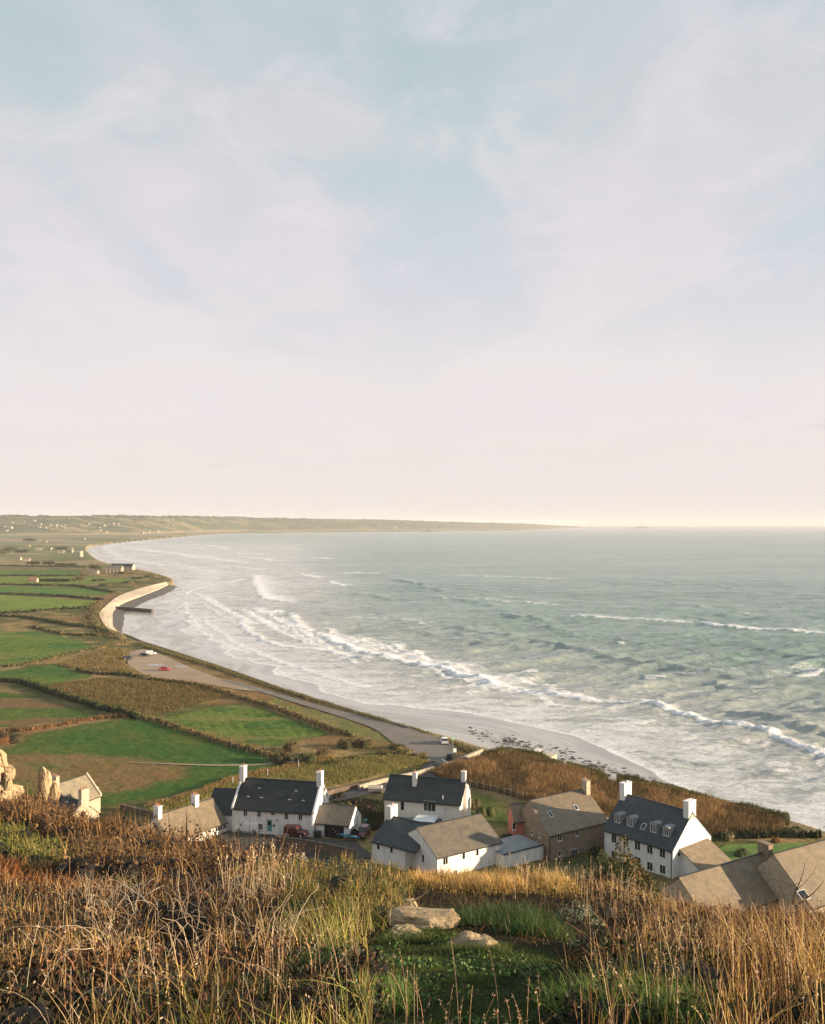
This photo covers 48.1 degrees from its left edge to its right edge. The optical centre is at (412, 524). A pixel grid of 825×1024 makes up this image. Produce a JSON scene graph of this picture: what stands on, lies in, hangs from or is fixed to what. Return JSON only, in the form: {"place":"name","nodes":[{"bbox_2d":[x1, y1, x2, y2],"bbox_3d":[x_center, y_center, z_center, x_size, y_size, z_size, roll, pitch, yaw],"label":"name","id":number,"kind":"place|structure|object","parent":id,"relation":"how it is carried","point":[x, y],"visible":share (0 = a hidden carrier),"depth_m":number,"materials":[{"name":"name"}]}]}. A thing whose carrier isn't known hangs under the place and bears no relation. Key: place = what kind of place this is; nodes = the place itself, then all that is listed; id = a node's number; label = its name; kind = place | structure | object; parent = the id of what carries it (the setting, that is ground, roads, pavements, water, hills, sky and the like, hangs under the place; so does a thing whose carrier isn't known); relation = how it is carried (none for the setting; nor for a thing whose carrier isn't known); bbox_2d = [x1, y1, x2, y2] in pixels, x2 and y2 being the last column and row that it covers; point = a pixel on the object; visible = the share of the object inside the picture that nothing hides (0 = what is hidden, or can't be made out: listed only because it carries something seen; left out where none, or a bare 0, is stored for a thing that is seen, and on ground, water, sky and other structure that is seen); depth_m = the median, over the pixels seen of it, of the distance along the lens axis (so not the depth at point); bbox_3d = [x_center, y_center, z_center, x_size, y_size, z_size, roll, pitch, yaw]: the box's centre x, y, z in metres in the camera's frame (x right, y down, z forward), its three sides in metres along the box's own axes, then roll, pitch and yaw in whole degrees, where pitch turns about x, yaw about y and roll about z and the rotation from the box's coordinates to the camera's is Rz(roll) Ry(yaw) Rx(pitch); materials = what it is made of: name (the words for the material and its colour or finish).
{"place":"outdoors","nodes":[
{"label":"outdoors","id":0,"kind":"place"},
{"bbox_2d":[48,676,228,714],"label":"rough grass","id":1,"kind":"structure","parent":0,"point":[116,685],"depth_m":299.39,"materials":[{"name":"plant"}]},
{"bbox_2d":[0,516,577,535],"bbox_3d":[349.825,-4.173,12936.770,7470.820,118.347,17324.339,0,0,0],"label":"hills","id":2,"kind":"structure","parent":0,"point":[125,526],"depth_m":6809.00,"materials":[{"name":"plant"}]},
{"bbox_2d":[0,514,525,528],"bbox_3d":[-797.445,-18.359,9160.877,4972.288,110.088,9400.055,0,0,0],"label":"woodland","id":3,"kind":"object","parent":2,"relation":"on","point":[91,518],"visible":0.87,"depth_m":5821.29,"materials":[{"name":"green plant"}]},
{"bbox_2d":[223,842,397,875],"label":"village road","id":4,"kind":"structure","parent":0,"point":[319,858],"depth_m":152.06,"materials":[{"name":"asphalt"}]},
{"bbox_2d":[220,679,455,761],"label":"road","id":5,"kind":"structure","parent":0,"point":[390,735],"depth_m":258.21,"materials":[{"name":"asphalt"}]},
{"bbox_2d":[333,795,384,830],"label":"rough grass","id":6,"kind":"structure","parent":0,"point":[374,818],"depth_m":175.12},
{"bbox_2d":[87,527,682,788],"bbox_3d":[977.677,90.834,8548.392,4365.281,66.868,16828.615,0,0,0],"label":"beach","id":7,"kind":"structure","parent":0,"point":[162,623],"depth_m":312.45,"materials":[{"name":"sand"}]},
{"bbox_2d":[99,582,176,632],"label":"sea wall","id":8,"kind":"structure","parent":7,"relation":"on","point":[135,598],"depth_m":685.25,"materials":[{"name":"concrete"}]},
{"bbox_2d":[1,869,811,1023],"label":"hillside","id":9,"kind":"structure","parent":0,"point":[558,946],"depth_m":6.60,"materials":[{"name":"plant"}]},
{"bbox_2d":[0,749,24,801],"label":"rock outcrop","id":10,"kind":"object","parent":9,"relation":"on","point":[7,773],"visible":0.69,"depth_m":77.95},
{"bbox_2d":[37,766,51,801],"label":"standing stone","id":11,"kind":"object","parent":9,"relation":"on","point":[44,778],"visible":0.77,"depth_m":81.68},
{"bbox_2d":[0,817,142,869],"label":"gorse patch","id":12,"kind":"object","parent":9,"relation":"on","point":[37,849],"visible":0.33,"depth_m":26.55,"materials":[{"name":"green plant"}]},
{"bbox_2d":[0,783,245,856],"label":"scrub thicket","id":13,"kind":"object","parent":9,"relation":"on","point":[39,814],"visible":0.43,"depth_m":37.96,"materials":[{"name":"brown plant"}]},
{"bbox_2d":[0,871,325,996],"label":"bramble","id":14,"kind":"object","parent":9,"relation":"on","point":[36,963],"visible":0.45,"depth_m":7.89,"materials":[{"name":"brown plant"}]},
{"bbox_2d":[0,800,326,897],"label":"bracken","id":15,"kind":"object","parent":9,"relation":"on","point":[12,867],"visible":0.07,"depth_m":14.74,"materials":[{"name":"brown plant"}]},
{"bbox_2d":[29,858,324,964],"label":"dead twigs","id":16,"kind":"object","parent":9,"relation":"on","point":[155,924],"depth_m":8.14,"materials":[{"name":"plant"}]},
{"bbox_2d":[38,817,326,885],"bbox_3d":[-7.736,12.544,33.481,10.730,14.657,38.111,0,0,-19],"label":"scrub thicket","id":17,"kind":"object","parent":9,"relation":"on","point":[126,856],"visible":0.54,"depth_m":17.10,"materials":[{"name":"brown plant"}]},
{"bbox_2d":[0,861,399,1023],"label":"grass stalks","id":18,"kind":"object","parent":9,"relation":"on","point":[166,976],"depth_m":4.54,"materials":[{"name":"plant"}]},
{"bbox_2d":[0,868,411,1023],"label":"bramble","id":19,"kind":"object","parent":9,"relation":"on","point":[23,1008],"visible":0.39,"depth_m":4.26,"materials":[{"name":"brown plant"}]},
{"bbox_2d":[117,846,310,896],"bbox_3d":[-5.498,9.220,23.680,6.018,8.789,22.128,0,0,-8],"label":"bracken","id":20,"kind":"object","parent":9,"relation":"on","point":[205,880],"visible":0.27,"depth_m":14.45,"materials":[{"name":"brown plant"}]},
{"bbox_2d":[0,869,428,1023],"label":"dry grass","id":21,"kind":"structure","parent":9,"relation":"on","point":[322,933],"depth_m":4.57,"materials":[{"name":"plant"}]},
{"bbox_2d":[218,840,304,907],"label":"grass stalks","id":22,"kind":"object","parent":9,"relation":"on","point":[254,861],"depth_m":10.70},
{"bbox_2d":[243,853,283,888],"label":"gorse bush","id":23,"kind":"object","parent":9,"relation":"on","point":[263,864],"visible":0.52,"depth_m":12.66,"materials":[{"name":"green plant"}]},
{"bbox_2d":[225,965,308,1000],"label":"grass tussock","id":24,"kind":"object","parent":9,"relation":"on","point":[259,990],"depth_m":4.47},
{"bbox_2d":[269,854,314,889],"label":"gorse bush","id":25,"kind":"object","parent":9,"relation":"on","point":[293,865],"visible":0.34,"depth_m":11.72,"materials":[{"name":"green plant"}]},
{"bbox_2d":[276,875,330,921],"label":"gorse bush","id":26,"kind":"object","parent":9,"relation":"on","point":[303,901],"visible":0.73,"depth_m":9.09,"materials":[{"name":"green plant"}]},
{"bbox_2d":[263,940,363,971],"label":"grass tussock","id":27,"kind":"object","parent":9,"relation":"on","point":[307,958],"depth_m":5.25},
{"bbox_2d":[297,856,339,891],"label":"gorse bush","id":28,"kind":"object","parent":9,"relation":"on","point":[308,867],"visible":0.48,"depth_m":11.19,"materials":[{"name":"green plant"}]},
{"bbox_2d":[315,851,369,892],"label":"gorse bush","id":29,"kind":"object","parent":9,"relation":"on","point":[334,884],"visible":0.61,"depth_m":10.55,"materials":[{"name":"green plant"}]},
{"bbox_2d":[323,877,380,922],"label":"gorse bush","id":30,"kind":"object","parent":9,"relation":"on","point":[352,892],"visible":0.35,"depth_m":8.90,"materials":[{"name":"green plant"}]},
{"bbox_2d":[305,966,423,1016],"bbox_3d":[-0.224,2.200,4.351,0.596,0.282,0.688,0,0,0],"label":"grass tussock","id":31,"kind":"object","parent":9,"relation":"on","point":[397,999],"depth_m":4.30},
{"bbox_2d":[339,856,392,895],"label":"gorse bush","id":32,"kind":"object","parent":9,"relation":"on","point":[359,867],"visible":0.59,"depth_m":10.29,"materials":[{"name":"green plant"}]},
{"bbox_2d":[351,877,406,921],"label":"gorse bush","id":33,"kind":"object","parent":9,"relation":"on","point":[387,891],"visible":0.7,"depth_m":8.24,"materials":[{"name":"green plant"}]},
{"bbox_2d":[350,967,431,1001],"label":"grass tussock","id":34,"kind":"object","parent":9,"relation":"on","point":[408,987],"depth_m":4.56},
{"bbox_2d":[369,861,413,901],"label":"gorse bush","id":35,"kind":"object","parent":9,"relation":"on","point":[400,886],"visible":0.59,"depth_m":10.21,"materials":[{"name":"green plant"}]},
{"bbox_2d":[375,931,437,944],"bbox_3d":[-0.062,3.162,7.040,0.542,0.140,0.330,0,0,0],"label":"grass skirt","id":36,"kind":"object","parent":9,"relation":"on","point":[417,940],"depth_m":7.01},
{"bbox_2d":[0,871,824,1023],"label":"dead litter","id":37,"kind":"object","parent":9,"relation":"on","point":[350,944],"visible":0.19,"depth_m":4.76,"materials":[{"name":"brown plant"}]},
{"bbox_2d":[387,905,460,928],"bbox_3d":[0.079,3.419,7.839,0.645,0.306,0.512,0,0,20],"label":"rock","id":38,"kind":"object","parent":9,"relation":"on","point":[415,914],"visible":0.48,"depth_m":7.74,"materials":[{"name":"stone"}]},
{"bbox_2d":[382,924,471,938],"bbox_3d":[0.136,3.215,7.261,0.801,0.154,0.347,0,0,0],"label":"grass skirt","id":39,"kind":"object","parent":9,"relation":"on","point":[441,932],"depth_m":7.25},
{"bbox_2d":[366,926,560,1023],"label":"clover","id":40,"kind":"object","parent":9,"relation":"on","point":[432,994],"visible":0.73,"depth_m":5.36,"materials":[{"name":"green plant"}]},
{"bbox_2d":[365,929,570,1023],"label":"turf","id":41,"kind":"structure","parent":9,"relation":"on","point":[409,952],"depth_m":4.84,"materials":[{"name":"green plant"}]},
{"bbox_2d":[430,899,505,926],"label":"grass tussock","id":42,"kind":"object","parent":9,"relation":"on","point":[470,917],"depth_m":7.86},
{"bbox_2d":[387,937,554,1023],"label":"grass stalks","id":43,"kind":"object","parent":9,"relation":"on","point":[497,1011],"depth_m":3.78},
{"bbox_2d":[448,930,499,946],"bbox_3d":[0.449,3.195,6.918,0.446,0.260,0.289,0,0,0],"label":"rock","id":44,"kind":"object","parent":9,"relation":"on","point":[467,936],"visible":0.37,"depth_m":6.90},
{"bbox_2d":[435,939,523,953],"bbox_3d":[0.487,3.000,6.527,0.671,0.149,0.285,0,0,-7],"label":"grass skirt","id":45,"kind":"object","parent":9,"relation":"on","point":[465,946],"depth_m":6.52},
{"bbox_2d":[390,859,579,894],"bbox_3d":[1.028,4.892,12.453,3.120,1.504,3.575,0,0,0],"label":"dry scrub","id":46,"kind":"object","parent":9,"relation":"on","point":[485,880],"visible":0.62,"depth_m":11.48,"materials":[{"name":"beige plant"}]},
{"bbox_2d":[461,897,544,922],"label":"grass tussock","id":47,"kind":"object","parent":9,"relation":"on","point":[501,911],"depth_m":8.11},
{"bbox_2d":[476,910,541,937],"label":"grass tussock","id":48,"kind":"object","parent":9,"relation":"on","point":[512,928],"depth_m":7.47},
{"bbox_2d":[497,899,566,929],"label":"grass tussock","id":49,"kind":"object","parent":9,"relation":"on","point":[532,911],"depth_m":8.14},
{"bbox_2d":[507,908,581,943],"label":"grass tussock","id":50,"kind":"object","parent":9,"relation":"on","point":[558,936],"depth_m":7.50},
{"bbox_2d":[557,896,604,925],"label":"flowering herb","id":51,"kind":"object","parent":9,"relation":"on","point":[576,916],"visible":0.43,"depth_m":8.59,"materials":[{"name":"green plant"}]},
{"bbox_2d":[516,960,653,1013],"bbox_3d":[0.808,2.130,4.286,0.729,0.321,0.817,0,0,0],"label":"grass tussock","id":52,"kind":"object","parent":9,"relation":"on","point":[546,994],"depth_m":4.23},
{"bbox_2d":[567,921,627,960],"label":"bush","id":53,"kind":"object","parent":9,"relation":"on","point":[582,944],"visible":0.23,"depth_m":6.62,"materials":[{"name":"green plant"}]},
{"bbox_2d":[583,846,637,896],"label":"bush","id":54,"kind":"object","parent":9,"relation":"on","point":[625,879],"visible":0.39,"depth_m":12.76,"materials":[{"name":"green plant"}]},
{"bbox_2d":[497,851,730,919],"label":"grass stalks","id":55,"kind":"object","parent":9,"relation":"on","point":[600,873],"depth_m":11.33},
{"bbox_2d":[535,963,701,1023],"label":"grass tussock","id":56,"kind":"object","parent":9,"relation":"on","point":[613,999],"depth_m":3.87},
{"bbox_2d":[537,869,706,915],"bbox_3d":[2.831,5.020,12.117,2.993,1.772,3.586,0,0,0],"label":"dry scrub","id":57,"kind":"object","parent":9,"relation":"on","point":[564,893],"visible":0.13,"depth_m":11.36,"materials":[{"name":"brown plant"}]},
{"bbox_2d":[597,834,664,900],"bbox_3d":[3.432,5.594,14.498,1.369,1.398,1.266,0,0,0],"label":"bush","id":58,"kind":"object","parent":9,"relation":"on","point":[638,871],"visible":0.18,"depth_m":14.37,"materials":[{"name":"green plant"}]},
{"bbox_2d":[572,961,726,1011],"bbox_3d":[1.022,2.090,4.111,0.716,0.336,0.729,0,0,24],"label":"grass tussock","id":59,"kind":"object","parent":9,"relation":"on","point":[673,985],"depth_m":4.13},
{"bbox_2d":[534,866,824,1023],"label":"bramble","id":60,"kind":"object","parent":9,"relation":"on","point":[571,1016],"visible":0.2,"depth_m":3.85,"materials":[{"name":"plant"}]},
{"bbox_2d":[715,888,824,923],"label":"dead twigs","id":61,"kind":"object","parent":60,"relation":"on","point":[751,908],"visible":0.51,"depth_m":10.52,"materials":[{"name":"plant"}]},
{"bbox_2d":[603,966,771,1023],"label":"grass tussock","id":62,"kind":"object","parent":9,"relation":"on","point":[674,1002],"depth_m":3.73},
{"bbox_2d":[566,868,824,1023],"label":"dry grass","id":63,"kind":"structure","parent":9,"relation":"on","point":[810,962],"depth_m":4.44,"materials":[{"name":"plant"}]},
{"bbox_2d":[577,865,824,1023],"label":"grass stalks","id":64,"kind":"object","parent":9,"relation":"on","point":[697,946],"depth_m":4.63,"materials":[{"name":"plant"}]},
{"bbox_2d":[649,886,824,930],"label":"bramble","id":65,"kind":"object","parent":9,"relation":"on","point":[680,909],"visible":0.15,"depth_m":10.66,"materials":[{"name":"plant"}]},
{"bbox_2d":[0,527,824,916],"bbox_3d":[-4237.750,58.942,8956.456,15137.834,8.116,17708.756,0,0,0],"label":"ground","id":66,"kind":"structure","parent":0,"point":[114,759],"depth_m":252.53,"materials":[{"name":"plant"}]},
{"bbox_2d":[0,729,30,744],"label":"bush","id":67,"kind":"object","parent":66,"relation":"on","point":[6,738],"visible":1,"depth_m":232.35,"materials":[{"name":"green plant"}]},
{"bbox_2d":[0,590,107,599],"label":"hedge","id":68,"kind":"object","parent":66,"relation":"on","point":[50,594],"visible":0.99,"depth_m":707.60,"materials":[{"name":"green plant"}]},
{"bbox_2d":[0,613,110,633],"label":"hedge","id":69,"kind":"object","parent":66,"relation":"on","point":[63,622],"visible":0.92,"depth_m":513.54,"materials":[{"name":"green plant"}]},
{"bbox_2d":[0,582,116,591],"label":"hedge","id":70,"kind":"object","parent":66,"relation":"on","point":[85,586],"visible":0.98,"depth_m":825.51,"materials":[{"name":"green plant"}]},
{"bbox_2d":[0,640,127,666],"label":"hedge","id":71,"kind":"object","parent":66,"relation":"on","point":[61,655],"depth_m":385.47,"materials":[{"name":"plant"}]},
{"bbox_2d":[0,712,138,732],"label":"hedge","id":72,"kind":"object","parent":66,"relation":"on","point":[69,722],"visible":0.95,"depth_m":252.85,"materials":[{"name":"brown plant"}]},
{"bbox_2d":[0,676,143,719],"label":"hedge","id":73,"kind":"object","parent":66,"relation":"on","point":[78,699],"visible":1,"depth_m":286.29,"materials":[{"name":"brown plant"}]},
{"bbox_2d":[45,772,101,822],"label":"stone cottage","id":74,"kind":"structure","parent":66,"relation":"on","point":[84,790],"depth_m":172.41,"materials":[{"name":"stone"}]},
{"bbox_2d":[57,647,141,673],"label":"rough grass","id":75,"kind":"structure","parent":66,"relation":"on","point":[113,661],"depth_m":365.65,"materials":[{"name":"plant"}]},
{"bbox_2d":[72,600,131,639],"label":"grass bank","id":76,"kind":"structure","parent":66,"relation":"on","point":[92,615],"depth_m":520.85,"materials":[{"name":"green plant"}]},
{"bbox_2d":[75,667,152,677],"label":"hedge","id":77,"kind":"object","parent":66,"relation":"on","point":[128,674],"visible":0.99,"depth_m":337.46,"materials":[{"name":"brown plant"}]},
{"bbox_2d":[133,792,227,839],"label":"cottage","id":78,"kind":"structure","parent":66,"relation":"on","point":[200,813],"depth_m":161.55,"materials":[{"name":"tile"}]},
{"bbox_2d":[127,649,255,690],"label":"car park","id":79,"kind":"structure","parent":66,"relation":"on","point":[138,663],"depth_m":346.62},
{"bbox_2d":[138,713,275,756],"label":"hedge","id":80,"kind":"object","parent":66,"relation":"on","point":[227,742],"depth_m":237.71,"materials":[{"name":"plant"}]},
{"bbox_2d":[145,754,333,807],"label":"hedge","id":81,"kind":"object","parent":66,"relation":"on","point":[227,779],"depth_m":196.61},
{"bbox_2d":[133,675,358,736],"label":"hedge","id":82,"kind":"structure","parent":66,"relation":"on","point":[310,720],"depth_m":277.90,"materials":[{"name":"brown plant"}]},
{"bbox_2d":[124,634,409,727],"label":"sea wall","id":83,"kind":"structure","parent":66,"relation":"on","point":[262,681],"depth_m":329.51,"materials":[{"name":"concrete"}]},
{"bbox_2d":[211,763,328,836],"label":"farmhouse","id":84,"kind":"object","parent":66,"relation":"on","point":[281,803],"visible":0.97,"depth_m":165.36,"materials":[{"name":"paint"}]},
{"bbox_2d":[268,747,293,764],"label":"bush","id":85,"kind":"object","parent":66,"relation":"on","point":[280,757],"visible":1,"depth_m":213.28,"materials":[{"name":"green plant"}]},
{"bbox_2d":[143,753,430,810],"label":"rough grass","id":86,"kind":"structure","parent":66,"relation":"on","point":[376,764],"depth_m":203.78,"materials":[{"name":"plant"}]},
{"bbox_2d":[219,832,371,858],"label":"yard","id":87,"kind":"structure","parent":66,"relation":"on","point":[361,851],"depth_m":160.17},
{"bbox_2d":[284,824,308,838],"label":"off road car","id":88,"kind":"object","parent":87,"relation":"on","point":[296,830],"visible":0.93,"depth_m":161.64,"materials":[{"name":"paint"}]},
{"bbox_2d":[138,640,476,753],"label":"rough grass","id":89,"kind":"structure","parent":66,"relation":"on","point":[468,749],"depth_m":304.01,"materials":[{"name":"plant"}]},
{"bbox_2d":[275,835,355,858],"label":"garden wall","id":90,"kind":"structure","parent":66,"relation":"on","point":[330,849],"depth_m":154.68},
{"bbox_2d":[315,802,361,838],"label":"garage","id":91,"kind":"structure","parent":66,"relation":"on","point":[333,820],"depth_m":162.76,"materials":[{"name":"grey stone"}]},
{"bbox_2d":[329,762,446,800],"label":"lane","id":92,"kind":"structure","parent":66,"relation":"on","point":[354,793],"depth_m":190.95,"materials":[{"name":"asphalt"}]},
{"bbox_2d":[358,766,433,788],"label":"lane wall","id":93,"kind":"structure","parent":66,"relation":"on","point":[385,780],"depth_m":196.12,"materials":[{"name":"stone"}]},
{"bbox_2d":[382,724,456,763],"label":"beach parking","id":94,"kind":"structure","parent":66,"relation":"on","point":[435,748],"depth_m":231.07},
{"bbox_2d":[382,769,471,823],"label":"house","id":95,"kind":"structure","parent":66,"relation":"on","point":[424,799],"depth_m":164.99,"materials":[{"name":"paint"}]},
{"bbox_2d":[371,802,502,878],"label":"white house","id":96,"kind":"structure","parent":66,"relation":"on","point":[474,841],"depth_m":148.07,"materials":[{"name":"paint"}]},
{"bbox_2d":[507,803,525,835],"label":"cottage","id":97,"kind":"structure","parent":66,"relation":"on","point":[516,822],"depth_m":161.33,"materials":[{"name":"tile"}]},
{"bbox_2d":[495,834,543,867],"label":"garage","id":98,"kind":"structure","parent":66,"relation":"on","point":[514,846],"depth_m":150.52,"materials":[{"name":"paint"}]},
{"bbox_2d":[482,746,564,767],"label":"dune grass","id":99,"kind":"structure","parent":66,"relation":"on","point":[533,752],"depth_m":218.62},
{"bbox_2d":[520,777,607,861],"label":"stone house","id":100,"kind":"structure","parent":66,"relation":"on","point":[565,824],"depth_m":156.41,"materials":[{"name":"stone"}]},
{"bbox_2d":[430,748,786,838],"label":"reed bed","id":101,"kind":"object","parent":66,"relation":"on","point":[531,777],"visible":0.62,"depth_m":189.71,"materials":[{"name":"brown plant"}]},
{"bbox_2d":[602,779,731,878],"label":"dormer house","id":102,"kind":"structure","parent":66,"relation":"on","point":[669,841],"depth_m":147.35,"materials":[{"name":"paint"}]},
{"bbox_2d":[659,840,778,913],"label":"tan roofed house","id":103,"kind":"structure","parent":66,"relation":"on","point":[737,879],"depth_m":129.30,"materials":[{"name":"stone"}]},
{"bbox_2d":[719,843,807,860],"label":"garden lawn","id":104,"kind":"structure","parent":66,"relation":"on","point":[727,849],"depth_m":156.73,"materials":[{"name":"green plant"}]},
{"bbox_2d":[717,827,823,839],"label":"hedge","id":105,"kind":"object","parent":66,"relation":"on","point":[802,834],"visible":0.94,"depth_m":161.93,"materials":[{"name":"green plant"}]},
{"bbox_2d":[756,839,824,916],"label":"tan roofed house","id":106,"kind":"structure","parent":66,"relation":"on","point":[786,867],"depth_m":130.66,"materials":[{"name":"stone"}]},
{"bbox_2d":[0,0,824,527],"label":"sky","id":107,"kind":"structure","parent":0,"point":[545,262],"materials":[{"name":"white"}]},
{"bbox_2d":[101,525,824,830],"bbox_3d":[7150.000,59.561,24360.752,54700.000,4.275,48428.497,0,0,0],"label":"sea","id":108,"kind":"structure","parent":0,"point":[690,657],"depth_m":528.40,"materials":[{"name":"liquid"}]},
{"bbox_2d":[615,773,792,825],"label":"dune grass","id":109,"kind":"structure","parent":0,"point":[783,815],"depth_m":184.01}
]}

